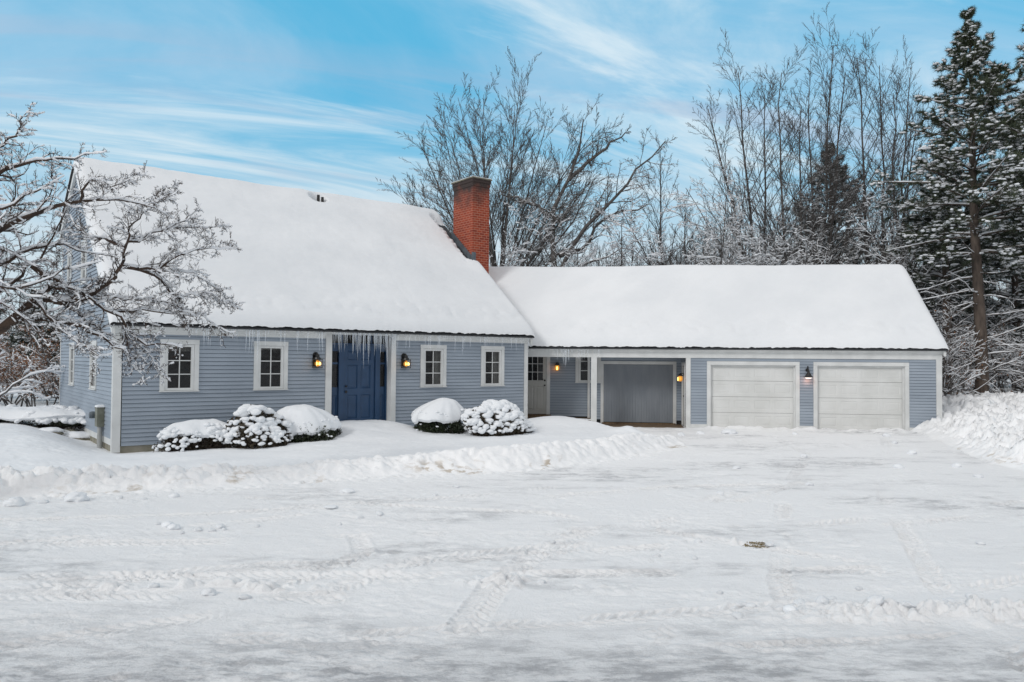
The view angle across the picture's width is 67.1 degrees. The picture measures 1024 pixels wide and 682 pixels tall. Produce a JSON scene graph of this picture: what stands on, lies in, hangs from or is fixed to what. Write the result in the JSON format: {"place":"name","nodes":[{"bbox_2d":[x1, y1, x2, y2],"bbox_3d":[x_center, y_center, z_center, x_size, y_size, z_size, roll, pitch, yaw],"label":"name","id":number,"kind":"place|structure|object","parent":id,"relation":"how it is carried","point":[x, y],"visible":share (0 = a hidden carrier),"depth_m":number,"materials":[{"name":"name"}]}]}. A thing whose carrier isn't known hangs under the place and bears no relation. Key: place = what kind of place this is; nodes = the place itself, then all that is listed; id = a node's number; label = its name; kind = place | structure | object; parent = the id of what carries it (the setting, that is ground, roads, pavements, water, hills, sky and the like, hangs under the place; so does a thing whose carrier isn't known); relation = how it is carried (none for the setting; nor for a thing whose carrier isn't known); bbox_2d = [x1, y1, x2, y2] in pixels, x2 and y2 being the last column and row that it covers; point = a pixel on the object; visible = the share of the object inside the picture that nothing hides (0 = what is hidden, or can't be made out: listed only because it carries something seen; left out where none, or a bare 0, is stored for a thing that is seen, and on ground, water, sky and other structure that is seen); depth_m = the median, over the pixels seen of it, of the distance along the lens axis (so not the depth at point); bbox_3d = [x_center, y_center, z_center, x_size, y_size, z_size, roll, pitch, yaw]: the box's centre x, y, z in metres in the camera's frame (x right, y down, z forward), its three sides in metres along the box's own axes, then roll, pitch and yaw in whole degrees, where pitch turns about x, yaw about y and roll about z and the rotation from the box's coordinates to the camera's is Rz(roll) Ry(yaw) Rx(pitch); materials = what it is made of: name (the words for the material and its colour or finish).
{"place":"outdoors","nodes":[
{"label":"outdoors","id":0,"kind":"place"},
{"bbox_2d":[0,387,645,471],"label":"snowy yard","id":1,"kind":"structure","parent":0,"point":[24,446],"depth_m":17.21,"materials":[{"name":"snow"}]},
{"bbox_2d":[0,309,16,386],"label":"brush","id":2,"kind":"object","parent":1,"relation":"on","point":[11,332],"visible":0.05,"depth_m":40.19,"materials":[{"name":"plant"}]},
{"bbox_2d":[0,324,35,404],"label":"brush","id":3,"kind":"object","parent":1,"relation":"on","point":[23,329],"visible":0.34,"depth_m":30.59,"materials":[{"name":"brown wood"}]},
{"bbox_2d":[0,289,58,395],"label":"tree","id":4,"kind":"object","parent":1,"relation":"on","point":[14,339],"visible":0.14,"depth_m":37.49,"materials":[{"name":"plant"}]},
{"bbox_2d":[0,325,60,406],"bbox_3d":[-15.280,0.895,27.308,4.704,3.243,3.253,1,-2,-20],"label":"brush","id":5,"kind":"object","parent":1,"relation":"on","point":[52,380],"visible":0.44,"depth_m":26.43,"materials":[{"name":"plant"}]},
{"bbox_2d":[3,271,60,360],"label":"bare tree","id":6,"kind":"object","parent":1,"relation":"on","point":[17,330],"visible":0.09,"depth_m":44.89,"materials":[{"name":"plant"}]},
{"bbox_2d":[0,334,64,400],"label":"arching sapling","id":7,"kind":"object","parent":1,"relation":"on","point":[11,389],"visible":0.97,"depth_m":23.79,"materials":[{"name":"white wood"}]},
{"bbox_2d":[12,322,59,395],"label":"tree","id":8,"kind":"object","parent":1,"relation":"on","point":[53,343],"visible":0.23,"depth_m":35.66,"materials":[{"name":"plant"}]},
{"bbox_2d":[0,404,85,431],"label":"hedge","id":9,"kind":"object","parent":1,"relation":"on","point":[65,417],"visible":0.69,"depth_m":20.12,"materials":[{"name":"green plant"}]},
{"bbox_2d":[40,427,64,434],"bbox_3d":[-11.652,2.298,19.536,0.624,0.242,0.398,0,-1,0],"label":"ledge stone","id":10,"kind":"object","parent":1,"relation":"on","point":[57,430],"visible":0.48,"depth_m":19.43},
{"bbox_2d":[63,431,89,439],"bbox_3d":[-11.178,2.491,19.878,0.923,0.350,0.599,0,-1,0],"label":"ledge stone","id":11,"kind":"object","parent":1,"relation":"on","point":[80,435],"visible":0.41,"depth_m":19.66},
{"bbox_2d":[152,419,244,452],"bbox_3d":[-7.023,2.238,17.398,2.021,0.938,0.999,2,-2,-37],"label":"clipped shrub","id":12,"kind":"object","parent":1,"relation":"on","point":[195,434],"visible":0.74,"depth_m":17.09,"materials":[{"name":"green plant"}]},
{"bbox_2d":[276,404,341,442],"bbox_3d":[-5.035,2.135,18.983,1.674,1.168,1.482,0,-1,-1],"label":"yew shrub","id":13,"kind":"object","parent":1,"relation":"on","point":[307,421],"visible":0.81,"depth_m":18.47,"materials":[{"name":"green plant"}]},
{"bbox_2d":[411,398,467,433],"bbox_3d":[-1.916,2.085,20.750,1.637,1.124,1.378,2,-2,-37],"label":"yew shrub","id":14,"kind":"object","parent":1,"relation":"on","point":[432,416],"visible":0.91,"depth_m":20.33,"materials":[{"name":"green plant"}]},
{"bbox_2d":[0,424,1023,681],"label":"driveway","id":15,"kind":"structure","parent":0,"point":[396,592],"depth_m":7.70,"materials":[{"name":"snow"}]},
{"bbox_2d":[3,496,25,506],"bbox_3d":[-7.116,2.312,11.041,0.286,0.167,0.276,1,-1,-6],"label":"snow lump","id":16,"kind":"object","parent":15,"relation":"on","point":[15,501],"visible":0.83,"depth_m":10.96,"materials":[{"name":"snow"}]},
{"bbox_2d":[64,492,89,501],"bbox_3d":[-6.424,2.325,11.397,0.328,0.198,0.303,0,-2,30],"label":"snow lump","id":17,"kind":"object","parent":15,"relation":"on","point":[76,497],"visible":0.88,"depth_m":11.32,"materials":[{"name":"snow"}]},
{"bbox_2d":[147,583,159,588],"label":"snow lump","id":18,"kind":"object","parent":15,"relation":"on","point":[152,585],"visible":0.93,"depth_m":7.11,"materials":[{"name":"snow"}]},
{"bbox_2d":[161,521,173,527],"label":"snow lump","id":19,"kind":"object","parent":15,"relation":"on","point":[165,524],"visible":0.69,"depth_m":9.69,"materials":[{"name":"snow"}]},
{"bbox_2d":[168,493,178,497],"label":"snow lump","id":20,"kind":"object","parent":15,"relation":"on","point":[173,495],"visible":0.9,"depth_m":11.74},
{"bbox_2d":[167,523,180,529],"bbox_3d":[-4.205,2.317,9.605,0.153,0.093,0.152,2,-2,-42],"label":"snow lump","id":21,"kind":"object","parent":15,"relation":"on","point":[174,526],"visible":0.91,"depth_m":9.56,"materials":[{"name":"snow"}]},
{"bbox_2d":[201,588,216,595],"bbox_3d":[-2.720,2.265,6.938,0.131,0.097,0.120,0,-2,32],"label":"snow lump","id":22,"kind":"object","parent":15,"relation":"on","point":[208,592],"visible":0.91,"depth_m":6.91,"materials":[{"name":"snow"}]},
{"bbox_2d":[215,524,224,528],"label":"snow lump","id":23,"kind":"object","parent":15,"relation":"on","point":[219,526],"visible":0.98,"depth_m":9.66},
{"bbox_2d":[238,594,251,599],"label":"snow lump","id":24,"kind":"object","parent":15,"relation":"on","point":[244,596],"visible":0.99,"depth_m":6.82,"materials":[{"name":"snow"}]},
{"bbox_2d":[323,505,337,508],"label":"snow lump","id":25,"kind":"object","parent":15,"relation":"on","point":[331,506],"visible":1,"depth_m":10.97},
{"bbox_2d":[0,432,691,499],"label":"snow bank","id":26,"kind":"structure","parent":15,"relation":"on","point":[57,481],"depth_m":13.79,"materials":[{"name":"snow"}]},
{"bbox_2d":[0,101,244,385],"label":"apple tree","id":27,"kind":"object","parent":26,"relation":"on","point":[74,298],"visible":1,"depth_m":11.45,"materials":[{"name":"white plant"}]},
{"bbox_2d":[339,488,354,492],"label":"snow lump","id":28,"kind":"object","parent":15,"relation":"on","point":[347,490],"visible":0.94,"depth_m":12.28,"materials":[{"name":"snow"}]},
{"bbox_2d":[376,46,623,266],"bbox_3d":[-0.594,-5.463,38.449,12.027,16.690,7.874,0,-1,0],"label":"maple tree","id":29,"kind":"object","parent":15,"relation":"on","point":[538,249],"visible":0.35,"depth_m":37.71,"materials":[{"name":"grey plant"}]},
{"bbox_2d":[489,230,536,266],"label":"arching shrub tree","id":30,"kind":"object","parent":15,"relation":"on","point":[510,252],"visible":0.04,"depth_m":32.17,"materials":[{"name":"grey wood"}]},
{"bbox_2d":[499,94,678,266],"bbox_3d":[3.375,-4.548,36.530,7.880,14.633,6.325,1,-1,-17],"label":"crooked tree","id":31,"kind":"object","parent":15,"relation":"on","point":[571,176],"visible":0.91,"depth_m":36.13,"materials":[{"name":"plant"}]},
{"bbox_2d":[547,233,654,266],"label":"arching shrub tree","id":32,"kind":"object","parent":15,"relation":"on","point":[577,253],"visible":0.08,"depth_m":31.55,"materials":[{"name":"plant"}]},
{"bbox_2d":[575,233,627,265],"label":"bare tree","id":33,"kind":"object","parent":15,"relation":"on","point":[597,252],"visible":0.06,"depth_m":47.27,"materials":[{"name":"plant"}]},
{"bbox_2d":[607,232,677,265],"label":"bare tree","id":34,"kind":"object","parent":15,"relation":"on","point":[631,252],"visible":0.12,"depth_m":43.70,"materials":[{"name":"plant"}]},
{"bbox_2d":[615,217,683,265],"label":"bare tree","id":35,"kind":"object","parent":15,"relation":"on","point":[654,249],"visible":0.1,"depth_m":50.07,"materials":[{"name":"plant"}]},
{"bbox_2d":[632,137,712,264],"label":"bare tree","id":36,"kind":"object","parent":15,"relation":"on","point":[659,228],"visible":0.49,"depth_m":40.20,"materials":[{"name":"plant"}]},
{"bbox_2d":[587,160,773,265],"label":"arching shrub tree","id":37,"kind":"object","parent":15,"relation":"on","point":[657,254],"visible":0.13,"depth_m":31.84,"materials":[{"name":"plant"}]},
{"bbox_2d":[657,214,719,264],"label":"bare tree","id":38,"kind":"object","parent":15,"relation":"on","point":[685,246],"visible":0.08,"depth_m":45.86,"materials":[{"name":"plant"}]},
{"bbox_2d":[679,214,727,264],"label":"bare tree","id":39,"kind":"object","parent":15,"relation":"on","point":[708,242],"visible":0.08,"depth_m":48.94,"materials":[{"name":"plant"}]},
{"bbox_2d":[689,223,717,264],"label":"bare tree","id":40,"kind":"object","parent":15,"relation":"on","point":[707,243],"visible":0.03,"depth_m":56.32,"materials":[{"name":"plant"}]},
{"bbox_2d":[721,429,737,433],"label":"snow lump","id":41,"kind":"object","parent":15,"relation":"on","point":[728,431],"visible":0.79,"depth_m":22.90,"materials":[{"name":"snow"}]},
{"bbox_2d":[732,612,742,618],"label":"snow lump","id":42,"kind":"object","parent":15,"relation":"on","point":[738,615],"visible":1,"depth_m":6.43,"materials":[{"name":"snow"}]},
{"bbox_2d":[710,213,766,264],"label":"bare tree","id":43,"kind":"object","parent":15,"relation":"on","point":[735,248],"visible":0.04,"depth_m":44.68,"materials":[{"name":"plant"}]},
{"bbox_2d":[736,601,746,606],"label":"snow lump","id":44,"kind":"object","parent":15,"relation":"on","point":[741,603],"visible":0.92,"depth_m":6.75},
{"bbox_2d":[746,603,757,606],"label":"snow lump","id":45,"kind":"object","parent":15,"relation":"on","point":[751,605],"visible":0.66,"depth_m":6.71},
{"bbox_2d":[744,541,767,547],"bbox_3d":[2.865,2.375,9.001,0.332,0.049,0.242,0,-1,0],"label":"sand patch","id":46,"kind":"object","parent":15,"relation":"on","point":[754,543],"visible":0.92,"depth_m":9.01,"materials":[{"name":"sand"}]},
{"bbox_2d":[686,30,829,264],"bbox_3d":[11.838,-6.312,38.218,6.396,18.396,7.312,0,-1,0],"label":"bare tree","id":47,"kind":"object","parent":15,"relation":"on","point":[748,203],"visible":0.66,"depth_m":38.10,"materials":[{"name":"plant"}]},
{"bbox_2d":[660,177,902,264],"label":"arching shrub tree","id":48,"kind":"object","parent":15,"relation":"on","point":[713,236],"visible":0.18,"depth_m":33.61,"materials":[{"name":"plant"}]},
{"bbox_2d":[783,605,797,611],"bbox_3d":[2.365,2.281,6.566,0.120,0.073,0.120,-1,-2,41],"label":"snow lump","id":49,"kind":"object","parent":15,"relation":"on","point":[786,608],"visible":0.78,"depth_m":6.54,"materials":[{"name":"snow"}]},
{"bbox_2d":[712,36,875,264],"bbox_3d":[13.862,-6.272,37.689,7.232,18.327,6.309,0,-1,0],"label":"bare tree","id":50,"kind":"object","parent":15,"relation":"on","point":[786,189],"visible":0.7,"depth_m":38.14,"materials":[{"name":"plant"}]},
{"bbox_2d":[815,595,828,603],"bbox_3d":[2.683,2.253,6.694,0.122,0.084,0.127,-16,2,22],"label":"snow lump","id":51,"kind":"object","parent":15,"relation":"on","point":[822,599],"visible":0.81,"depth_m":6.66,"materials":[{"name":"snow"}]},
{"bbox_2d":[867,595,883,604],"bbox_3d":[3.093,2.208,6.575,0.152,0.085,0.129,-13,-1,-36],"label":"snow lump","id":52,"kind":"object","parent":15,"relation":"on","point":[879,599],"visible":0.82,"depth_m":6.54,"materials":[{"name":"snow"}]},
{"bbox_2d":[892,464,903,468],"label":"snow lump","id":53,"kind":"object","parent":15,"relation":"on","point":[899,466],"visible":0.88,"depth_m":15.64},
{"bbox_2d":[897,600,915,608],"bbox_3d":[3.334,2.225,6.519,0.139,0.062,0.154,18,-16,-22],"label":"snow lump","id":54,"kind":"object","parent":15,"relation":"on","point":[908,604],"visible":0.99,"depth_m":6.48,"materials":[{"name":"snow"}]},
{"bbox_2d":[906,450,916,453],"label":"snow lump","id":55,"kind":"object","parent":15,"relation":"on","point":[912,452],"visible":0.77,"depth_m":18.07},
{"bbox_2d":[951,463,961,467],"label":"snow lump","id":56,"kind":"object","parent":15,"relation":"on","point":[956,465],"visible":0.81,"depth_m":15.89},
{"bbox_2d":[911,379,1023,470],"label":"snow pile","id":57,"kind":"object","parent":15,"relation":"on","point":[989,427],"visible":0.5,"depth_m":21.36,"materials":[{"name":"snow"}]},
{"bbox_2d":[722,206,790,262],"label":"bare tree","id":58,"kind":"object","parent":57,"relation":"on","point":[745,230],"visible":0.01,"depth_m":50.23,"materials":[{"name":"plant"}]},
{"bbox_2d":[738,4,902,264],"bbox_3d":[15.595,-6.883,38.722,7.663,19.611,5.395,0,-2,27],"label":"bare tree","id":59,"kind":"object","parent":57,"relation":"on","point":[826,135],"visible":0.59,"depth_m":38.48,"materials":[{"name":"plant"}]},
{"bbox_2d":[769,141,907,264],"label":"hemlock tree","id":60,"kind":"object","parent":57,"relation":"on","point":[820,188],"visible":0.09,"depth_m":41.73,"materials":[{"name":"plant"}]},
{"bbox_2d":[709,189,974,359],"bbox_3d":[14.220,-2.130,35.042,11.038,9.951,8.240,1,-2,-21],"label":"arching shrub tree","id":61,"kind":"object","parent":57,"relation":"on","point":[789,247],"visible":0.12,"depth_m":34.11,"materials":[{"name":"grey wood"}]},
{"bbox_2d":[825,25,922,264],"bbox_3d":[18.328,-6.643,38.356,5.394,19.151,7.637,0,-1,0],"label":"bare tree","id":62,"kind":"object","parent":57,"relation":"on","point":[883,224],"visible":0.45,"depth_m":38.17,"materials":[{"name":"plant"}]},
{"bbox_2d":[751,174,1023,378],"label":"arching shrub tree","id":63,"kind":"object","parent":57,"relation":"on","point":[1013,316],"visible":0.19,"depth_m":32.57,"materials":[{"name":"grey wood"}]},
{"bbox_2d":[864,157,915,267],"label":"bare tree","id":64,"kind":"object","parent":57,"relation":"on","point":[873,221],"visible":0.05,"depth_m":46.40,"materials":[{"name":"plant"}]},
{"bbox_2d":[841,34,939,269],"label":"bare tree","id":65,"kind":"object","parent":57,"relation":"on","point":[907,150],"visible":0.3,"depth_m":37.62,"materials":[{"name":"plant"}]},
{"bbox_2d":[861,128,1008,391],"bbox_3d":[18.395,-3.255,33.627,5.690,12.140,5.970,-1,-2,45],"label":"pine tree","id":66,"kind":"object","parent":57,"relation":"on","point":[925,219],"visible":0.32,"depth_m":32.85,"materials":[{"name":"green plant"}]},
{"bbox_2d":[868,5,1023,394],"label":"pine tree","id":67,"kind":"object","parent":57,"relation":"on","point":[972,62],"visible":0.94,"depth_m":29.86,"materials":[{"name":"green plant"}]},
{"bbox_2d":[907,140,1008,382],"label":"bare tree","id":68,"kind":"object","parent":57,"relation":"on","point":[980,239],"visible":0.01,"depth_m":44.91,"materials":[{"name":"plant"}]},
{"bbox_2d":[936,297,998,396],"bbox_3d":[15.014,0.439,28.903,7.350,4.510,3.517,0,-1,0],"label":"brush","id":69,"kind":"object","parent":57,"relation":"on","point":[960,378],"visible":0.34,"depth_m":29.03,"materials":[{"name":"plant"}]},
{"bbox_2d":[911,147,1023,383],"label":"hemlock tree","id":70,"kind":"object","parent":57,"relation":"on","point":[959,300],"visible":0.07,"depth_m":35.17,"materials":[{"name":"plant"}]},
{"bbox_2d":[929,309,1023,393],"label":"brush","id":71,"kind":"object","parent":57,"relation":"on","point":[993,368],"visible":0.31,"depth_m":30.23,"materials":[{"name":"brown wood"}]},
{"bbox_2d":[937,315,1023,392],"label":"brush","id":72,"kind":"object","parent":57,"relation":"on","point":[1000,384],"visible":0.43,"depth_m":30.66,"materials":[{"name":"plant"}]},
{"bbox_2d":[941,135,1023,390],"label":"hemlock tree","id":73,"kind":"object","parent":57,"relation":"on","point":[1015,274],"visible":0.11,"depth_m":35.97,"materials":[{"name":"plant"}]},
{"bbox_2d":[950,315,1023,391],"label":"brush","id":74,"kind":"object","parent":57,"relation":"on","point":[959,329],"visible":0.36,"depth_m":31.64,"materials":[{"name":"plant"}]},
{"bbox_2d":[954,23,1023,383],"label":"pine tree","id":75,"kind":"object","parent":57,"relation":"on","point":[1019,136],"visible":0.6,"depth_m":28.97,"materials":[{"name":"green plant"}]},
{"bbox_2d":[985,264,1023,382],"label":"hemlock tree","id":76,"kind":"object","parent":57,"relation":"on","point":[1006,291],"visible":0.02,"depth_m":41.04,"materials":[{"name":"green wood"}]},
{"bbox_2d":[989,343,1022,382],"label":"brush","id":77,"kind":"object","parent":57,"relation":"on","point":[1007,360],"visible":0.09,"depth_m":32.84,"materials":[{"name":"plant"}]},
{"bbox_2d":[998,216,1022,303],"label":"bare tree","id":78,"kind":"object","parent":57,"relation":"on","point":[1005,285],"visible":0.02,"depth_m":51.78,"materials":[{"name":"plant"}]},
{"bbox_2d":[0,0,1023,343],"label":"sky","id":79,"kind":"structure","parent":0,"point":[311,95],"materials":[{"name":"blue"}]},
{"label":"ground","id":80,"kind":"structure","parent":0,"visible":0},
{"bbox_2d":[221,404,294,448],"bbox_3d":[-5.796,2.041,17.816,1.159,1.180,1.704,-1,-2,36],"label":"rhododendron","id":81,"kind":"object","parent":80,"relation":"on","point":[262,425],"visible":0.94,"depth_m":17.56,"materials":[{"name":"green plant"}]},
{"bbox_2d":[461,399,536,435],"bbox_3d":[-0.374,2.133,20.433,2.409,1.179,1.340,2,-2,-37],"label":"rhododendron","id":82,"kind":"object","parent":80,"relation":"on","point":[491,417],"visible":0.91,"depth_m":19.90,"materials":[{"name":"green plant"}]},
{"bbox_2d":[58,157,948,452],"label":"clapboard house","id":83,"kind":"structure","parent":80,"relation":"on","point":[360,297],"depth_m":24.19,"materials":[{"name":"paint"}]},
{"bbox_2d":[67,249,73,284],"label":"window","id":84,"kind":"structure","parent":83,"relation":"in","point":[69,259],"depth_m":23.21,"materials":[{"name":"white glass"}]},
{"bbox_2d":[68,342,76,385],"bbox_3d":[-12.670,0.664,22.271,0.105,1.232,0.924,2,-2,-37],"label":"window","id":85,"kind":"structure","parent":83,"relation":"in","point":[72,357],"depth_m":22.44,"materials":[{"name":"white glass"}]},
{"bbox_2d":[81,240,88,284],"bbox_3d":[-11.569,-2.140,20.926,0.105,1.200,0.874,2,-2,-37],"label":"window","id":86,"kind":"structure","parent":83,"relation":"in","point":[83,271],"depth_m":21.03,"materials":[{"name":"white glass"}]},
{"bbox_2d":[88,340,97,389],"bbox_3d":[-10.520,0.610,19.448,0.105,1.232,0.924,2,-2,-37],"label":"window","id":87,"kind":"structure","parent":83,"relation":"in","point":[92,387],"depth_m":19.51,"materials":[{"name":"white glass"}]},
{"bbox_2d":[89,405,104,447],"bbox_3d":[-9.830,2.155,18.249,0.250,1.306,0.585,2,-2,-37],"label":"electric meter","id":88,"kind":"object","parent":83,"relation":"attached to","point":[97,414],"visible":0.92,"depth_m":18.09,"materials":[{"name":"grey metal"}]},
{"bbox_2d":[159,339,199,391],"bbox_3d":[-7.866,0.581,18.260,0.895,1.232,0.167,2,-2,-37],"label":"window","id":89,"kind":"structure","parent":83,"relation":"in","point":[184,374],"depth_m":18.27,"materials":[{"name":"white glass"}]},
{"bbox_2d":[253,341,287,390],"bbox_3d":[-6.125,0.628,19.582,0.895,1.232,0.167,2,-2,-37],"label":"window","id":90,"kind":"structure","parent":83,"relation":"in","point":[270,358],"depth_m":19.56,"materials":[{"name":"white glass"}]},
{"bbox_2d":[312,352,322,367],"bbox_3d":[-5.083,0.498,20.160,0.194,0.419,0.263,2,-2,-37],"label":"wall lantern","id":91,"kind":"object","parent":83,"relation":"attached to","point":[316,359],"depth_m":20.11,"materials":[{"name":"black metal"}]},
{"bbox_2d":[343,345,374,420],"bbox_3d":[-4.209,1.235,21.287,0.934,2.245,0.120,2,-2,-37],"label":"front door","id":92,"kind":"structure","parent":83,"relation":"in","point":[359,360],"depth_m":21.30,"materials":[{"name":"blue paint"}]},
{"bbox_2d":[401,353,410,367],"bbox_3d":[-2.991,0.553,21.750,0.194,0.419,0.263,2,-2,-37],"label":"wall lantern","id":93,"kind":"object","parent":83,"relation":"attached to","point":[404,358],"depth_m":21.71,"materials":[{"name":"black metal"}]},
{"bbox_2d":[420,345,446,387],"bbox_3d":[-2.310,0.729,22.478,0.895,1.232,0.167,2,-2,-37],"label":"window","id":94,"kind":"structure","parent":83,"relation":"in","point":[433,363],"depth_m":22.47,"materials":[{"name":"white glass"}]},
{"bbox_2d":[481,346,504,386],"bbox_3d":[-0.622,0.774,23.760,0.895,1.232,0.167,2,-2,-37],"label":"window","id":95,"kind":"structure","parent":83,"relation":"in","point":[492,357],"depth_m":23.74,"materials":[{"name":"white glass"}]},
{"bbox_2d":[528,357,549,413],"bbox_3d":[0.799,1.504,26.809,1.050,2.120,0.150,0,-1,9],"label":"porch door","id":96,"kind":"structure","parent":83,"relation":"in","point":[538,367],"depth_m":26.78,"materials":[{"name":"paint"}]},
{"bbox_2d":[575,357,600,382],"bbox_3d":[2.626,0.818,26.614,0.894,1.250,0.132,0,-1,6],"label":"window","id":97,"kind":"structure","parent":83,"relation":"in","point":[581,368],"depth_m":26.61,"materials":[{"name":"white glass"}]},
{"bbox_2d":[600,361,675,422],"bbox_3d":[4.314,1.758,26.392,2.555,2.125,0.058,0,-1,6],"label":"storage door","id":98,"kind":"structure","parent":83,"relation":"in","point":[629,393],"depth_m":26.38,"materials":[{"name":"grey paint"}]},
{"bbox_2d":[677,373,683,380],"bbox_3d":[5.521,1.180,25.275,0.215,0.284,0.156,0,-1,6],"label":"jar light","id":99,"kind":"object","parent":83,"relation":"attached to","point":[680,377],"visible":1,"depth_m":25.23,"materials":[{"name":"glass"}]},
{"bbox_2d":[681,362,684,425],"bbox_3d":[5.690,1.750,25.564,0.107,2.080,0.840,0,-1,6],"label":"side door","id":100,"kind":"structure","parent":83,"relation":"in","point":[683,363],"depth_m":25.79,"materials":[{"name":"paint"}]},
{"bbox_2d":[707,361,799,428],"bbox_3d":[7.682,1.755,24.690,2.869,2.198,0.214,0,-1,6],"label":"garage door","id":101,"kind":"structure","parent":83,"relation":"in","point":[743,393],"depth_m":24.70,"materials":[{"name":"paint"}]},
{"bbox_2d":[805,366,812,378],"bbox_3d":[9.319,0.983,24.291,0.274,0.407,0.293,0,-1,6],"label":"barn light","id":102,"kind":"object","parent":83,"relation":"attached to","point":[808,375],"visible":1,"depth_m":24.23,"materials":[{"name":"black metal"}]},
{"bbox_2d":[813,362,909,429],"bbox_3d":[10.959,1.771,24.325,2.876,2.198,0.214,0,-1,6],"label":"garage door","id":103,"kind":"structure","parent":83,"relation":"in","point":[846,395],"depth_m":24.35,"materials":[{"name":"paint"}]},
{"bbox_2d":[0,229,1023,377],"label":"woods","id":104,"kind":"object","parent":80,"relation":"on","point":[615,263],"depth_m":66.81,"materials":[{"name":"plant"}]},
{"bbox_2d":[502,201,806,266],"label":"arching shrub tree","id":105,"kind":"object","parent":80,"relation":"on","point":[631,230],"visible":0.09,"depth_m":32.00,"materials":[{"name":"plant"}]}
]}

